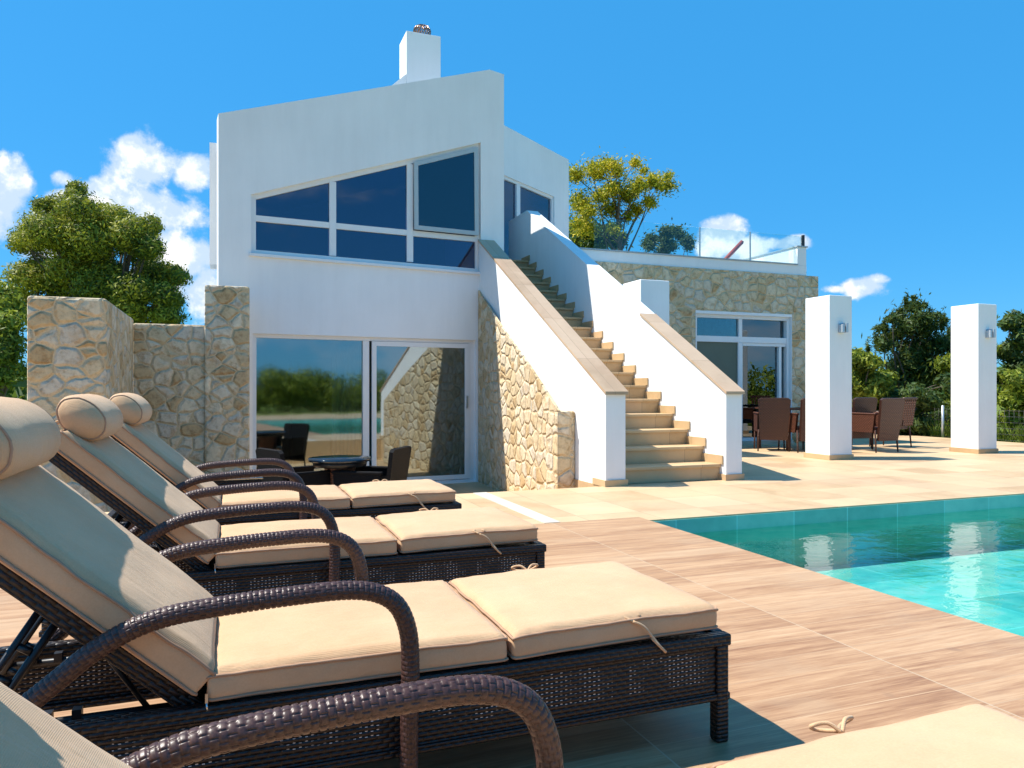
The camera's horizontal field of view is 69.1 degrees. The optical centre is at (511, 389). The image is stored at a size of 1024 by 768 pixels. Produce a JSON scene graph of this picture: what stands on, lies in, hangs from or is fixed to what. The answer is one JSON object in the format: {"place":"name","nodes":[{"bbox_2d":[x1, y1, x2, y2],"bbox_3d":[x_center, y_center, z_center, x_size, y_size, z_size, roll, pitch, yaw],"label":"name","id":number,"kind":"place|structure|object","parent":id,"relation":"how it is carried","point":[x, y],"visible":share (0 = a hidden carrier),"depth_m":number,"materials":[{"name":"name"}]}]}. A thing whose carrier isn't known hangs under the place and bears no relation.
{"place":"outdoors","nodes":[
{"label":"outdoors","id":0,"kind":"place"},
{"bbox_2d":[443,482,498,493],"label":"patio floor","id":1,"kind":"structure","parent":0,"point":[469,487],"depth_m":11.40,"materials":[{"name":"beige tile"}]},
{"bbox_2d":[27,285,249,511],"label":"stone garden wall","id":2,"kind":"structure","parent":1,"relation":"on","point":[190,384],"depth_m":9.64,"materials":[{"name":"beige stone"}]},
{"bbox_2d":[255,448,330,484],"bbox_3d":[-2.365,1.069,8.212,0.711,0.863,0.620,0,0,-43],"label":"rattan armchair","id":3,"kind":"object","parent":1,"relation":"on","point":[308,475],"visible":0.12,"depth_m":8.03,"materials":[{"name":"wicker"}]},
{"bbox_2d":[308,455,370,484],"bbox_3d":[-1.919,1.129,8.300,0.690,0.741,0.690,0,0,-21],"label":"round table","id":4,"kind":"object","parent":1,"relation":"on","point":[341,462],"visible":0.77,"depth_m":8.12,"materials":[{"name":"black glass"}]},
{"bbox_2d":[331,446,411,487],"bbox_3d":[-1.552,1.069,8.289,0.711,0.863,0.620,0,0,11],"label":"rattan armchair","id":5,"kind":"object","parent":1,"relation":"on","point":[396,468],"visible":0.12,"depth_m":8.05,"materials":[{"name":"wicker"}]},
{"bbox_2d":[0,517,1023,767],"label":"pool deck","id":6,"kind":"structure","parent":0,"point":[806,647],"depth_m":2.88,"materials":[{"name":"brown wood"}]},
{"bbox_2d":[107,393,461,544],"bbox_3d":[-1.414,0.534,4.688,2.094,1.032,0.760,0,0,-21],"label":"sun lounger","id":7,"kind":"object","parent":6,"relation":"on","point":[181,473],"visible":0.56,"depth_m":4.43,"materials":[{"name":"fabric"}]},
{"bbox_2d":[39,394,545,636],"bbox_3d":[-0.931,0.534,3.428,2.097,1.032,0.760,0,0,-21],"label":"sun lounger","id":8,"kind":"object","parent":6,"relation":"on","point":[93,457],"visible":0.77,"depth_m":3.13,"materials":[{"name":"fabric"}]},
{"bbox_2d":[0,397,730,767],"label":"sun lounger","id":9,"kind":"object","parent":6,"relation":"on","point":[144,623],"visible":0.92,"depth_m":1.91,"materials":[{"name":"fabric"}]},
{"bbox_2d":[0,674,1023,767],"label":"sun lounger","id":10,"kind":"object","parent":6,"relation":"on","point":[32,735],"visible":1,"depth_m":1.17,"materials":[{"name":"wicker"}]},
{"bbox_2d":[0,0,1023,368],"label":"sky","id":11,"kind":"structure","parent":0,"point":[887,135],"materials":[{"name":"blue"}]},
{"bbox_2d":[26,400,1018,442],"bbox_3d":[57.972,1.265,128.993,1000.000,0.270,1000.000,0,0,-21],"label":"ground","id":12,"kind":"structure","parent":0,"point":[998,406],"depth_m":34.47,"materials":[{"name":"green plant"}]},
{"bbox_2d":[0,275,26,396],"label":"olive tree","id":13,"kind":"object","parent":12,"relation":"on","point":[12,350],"visible":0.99,"depth_m":19.32,"materials":[{"name":"green plant"}]},
{"bbox_2d":[0,179,192,327],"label":"round tree","id":14,"kind":"object","parent":12,"relation":"on","point":[84,240],"visible":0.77,"depth_m":25.12,"materials":[{"name":"green plant"}]},
{"bbox_2d":[6,363,1005,399],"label":"distant woods","id":15,"kind":"object","parent":12,"relation":"on","point":[19,389],"visible":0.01,"depth_m":74.45,"materials":[{"name":"green plant"}]},
{"bbox_2d":[210,24,817,491],"bbox_3d":[0.368,-2.404,14.067,11.221,7.908,11.799,0,0,-21],"label":"villa","id":16,"kind":"object","parent":12,"relation":"on","point":[404,258],"visible":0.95,"depth_m":11.55,"materials":[{"name":"white paint"}]},
{"bbox_2d":[253,334,474,482],"bbox_3d":[-2.165,0.340,11.387,3.443,2.280,0.150,0,0,-26],"label":"sliding door","id":17,"kind":"structure","parent":16,"relation":"in","point":[468,345],"depth_m":11.45,"materials":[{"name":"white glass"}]},
{"bbox_2d":[249,144,479,274],"bbox_3d":[-2.124,-2.945,11.376,3.610,2.158,0.165,0,0,-26],"label":"upper window","id":18,"kind":"structure","parent":16,"relation":"in","point":[419,213],"depth_m":11.50,"materials":[{"name":"blue glass"}]},
{"bbox_2d":[504,176,552,256],"bbox_3d":[0.105,-3.430,15.762,0.083,1.921,2.902,0,0,33],"label":"upper door","id":19,"kind":"structure","parent":16,"relation":"in","point":[519,198],"depth_m":15.87,"materials":[{"name":"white glass"}]},
{"bbox_2d":[696,310,792,444],"bbox_3d":[4.414,-0.210,14.231,2.260,2.520,0.173,0,0,-21],"label":"wing window","id":20,"kind":"structure","parent":16,"relation":"in","point":[759,357],"depth_m":14.35,"materials":[{"name":"white glass"}]},
{"bbox_2d":[569,214,633,250],"bbox_3d":[2.882,-2.659,26.936,2.754,7.793,2.523,0,0,-4],"label":"leafy tree","id":21,"kind":"object","parent":12,"relation":"on","point":[598,242],"visible":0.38,"depth_m":26.24,"materials":[{"name":"green plant"}]},
{"bbox_2d":[569,146,685,250],"bbox_3d":[3.524,-3.305,23.939,4.324,9.076,2.662,0,0,4],"label":"yellow tree","id":22,"kind":"object","parent":12,"relation":"on","point":[584,209],"visible":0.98,"depth_m":23.79,"materials":[{"name":"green plant"}]},
{"bbox_2d":[638,218,698,254],"bbox_3d":[5.552,-2.316,25.952,2.273,7.095,2.306,0,0,-4],"label":"dark tree","id":23,"kind":"object","parent":12,"relation":"on","point":[667,244],"visible":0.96,"depth_m":25.44,"materials":[{"name":"green plant"}]},
{"bbox_2d":[852,347,898,410],"bbox_3d":[8.598,0.092,18.062,1.472,2.303,2.150,0,0,25],"label":"hedge bush","id":24,"kind":"object","parent":12,"relation":"on","point":[869,379],"visible":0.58,"depth_m":17.37,"materials":[{"name":"green plant"}]},
{"bbox_2d":[861,288,950,416],"bbox_3d":[10.577,-0.714,19.612,2.372,3.916,2.888,0,0,34],"label":"feathery tree","id":25,"kind":"object","parent":12,"relation":"on","point":[914,357],"visible":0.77,"depth_m":19.14,"materials":[{"name":"green plant"}]},
{"bbox_2d":[876,371,950,435],"bbox_3d":[9.761,0.414,17.586,2.463,1.686,2.039,0,0,3],"label":"hedge bush","id":26,"kind":"object","parent":12,"relation":"on","point":[931,399],"visible":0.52,"depth_m":16.94,"materials":[{"name":"green plant"}]},
{"bbox_2d":[899,418,1023,442],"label":"grass","id":27,"kind":"structure","parent":12,"relation":"on","point":[1018,432],"depth_m":15.56,"materials":[{"name":"green plant"}]},
{"bbox_2d":[899,405,1023,441],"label":"wire fence","id":28,"kind":"object","parent":12,"relation":"on","point":[942,414],"visible":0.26,"depth_m":16.43,"materials":[{"name":"metal"}]},
{"bbox_2d":[929,343,1005,427],"bbox_3d":[11.108,-0.044,18.159,2.702,2.611,1.609,0,0,-52],"label":"hedge bush","id":29,"kind":"object","parent":12,"relation":"on","point":[942,364],"visible":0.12,"depth_m":18.26,"materials":[{"name":"green plant"}]},
{"bbox_2d":[997,367,1023,437],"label":"hedge bush","id":30,"kind":"object","parent":12,"relation":"on","point":[1010,398],"visible":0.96,"depth_m":16.84,"materials":[{"name":"green plant"}]},
{"bbox_2d":[997,309,1023,429],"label":"tall bush","id":31,"kind":"object","parent":12,"relation":"on","point":[1012,349],"visible":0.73,"depth_m":18.10,"materials":[{"name":"green plant"}]},
{"bbox_2d":[105,433,1023,523],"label":"terrace","id":32,"kind":"structure","parent":0,"point":[921,469],"depth_m":7.98,"materials":[{"name":"stone"}]},
{"bbox_2d":[204,472,262,485],"bbox_3d":[-2.034,0.830,5.300,0.480,0.440,0.480,0,0,-21],"label":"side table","id":33,"kind":"object","parent":32,"relation":"on","point":[238,481],"visible":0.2,"depth_m":5.13,"materials":[{"name":"black glass"}]},
{"bbox_2d":[474,492,559,522],"bbox_3d":[-0.005,1.048,6.716,0.140,0.004,1.820,0,0,-21],"label":"terrace border","id":34,"kind":"object","parent":32,"relation":"on","point":[521,509],"visible":1,"depth_m":6.54,"materials":[{"name":"stone"}]},
{"bbox_2d":[753,398,790,451],"bbox_3d":[4.483,0.595,12.842,0.540,0.913,0.678,0,0,11],"label":"wicker chair","id":35,"kind":"object","parent":32,"relation":"on","point":[771,418],"visible":1,"depth_m":12.57,"materials":[{"name":"brown wicker"}]},
{"bbox_2d":[753,406,799,450],"bbox_3d":[5.229,0.677,13.325,1.500,0.745,0.900,0,0,-21],"label":"dining table","id":36,"kind":"object","parent":32,"relation":"on","point":[791,408],"visible":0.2,"depth_m":13.01,"materials":[{"name":"brown wicker"}]},
{"bbox_2d":[778,398,805,452],"bbox_3d":[4.933,0.595,12.644,0.540,0.913,0.678,0,0,-17],"label":"wicker chair","id":37,"kind":"object","parent":32,"relation":"on","point":[795,428],"visible":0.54,"depth_m":12.37,"materials":[{"name":"brown wicker"}]},
{"bbox_2d":[804,295,853,459],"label":"square pillar","id":38,"kind":"structure","parent":32,"relation":"on","point":[828,377],"depth_m":11.18,"materials":[{"name":"white paint"}]},
{"bbox_2d":[653,495,1023,636],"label":"pool basin","id":39,"kind":"object","parent":32,"relation":"in","point":[976,575],"visible":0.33,"depth_m":6.59,"materials":[{"name":"liquid"}]},
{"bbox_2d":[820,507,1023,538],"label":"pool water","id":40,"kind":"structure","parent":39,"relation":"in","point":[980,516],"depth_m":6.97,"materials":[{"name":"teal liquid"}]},
{"bbox_2d":[852,397,877,448],"bbox_3d":[6.070,0.595,13.303,0.540,0.913,0.678,0,0,-21],"label":"wicker chair","id":41,"kind":"object","parent":32,"relation":"on","point":[865,405],"visible":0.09,"depth_m":13.02,"materials":[{"name":"brown wicker"}]},
{"bbox_2d":[852,398,904,452],"bbox_3d":[6.195,0.595,12.646,0.540,0.913,0.678,0,0,-23],"label":"wicker chair","id":42,"kind":"object","parent":32,"relation":"on","point":[884,423],"visible":0.84,"depth_m":12.41,"materials":[{"name":"brown wicker"}]},
{"bbox_2d":[869,397,917,446],"bbox_3d":[6.987,0.595,13.655,0.540,0.912,0.672,0,0,-37],"label":"wicker chair","id":43,"kind":"object","parent":32,"relation":"on","point":[908,413],"visible":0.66,"depth_m":13.45,"materials":[{"name":"brown wicker"}]},
{"bbox_2d":[949,304,997,453],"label":"square pillar","id":44,"kind":"structure","parent":32,"relation":"on","point":[974,378],"depth_m":12.30,"materials":[{"name":"white paint"}]},
{"bbox_2d":[724,240,743,257],"bbox_3d":[4.386,-2.668,15.359,0.958,0.903,0.090,0,0,-21],"label":"wooden pole","id":45,"kind":"object","parent":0,"point":[734,249],"visible":0.36,"depth_m":15.42,"materials":[{"name":"red wood"}]}
]}

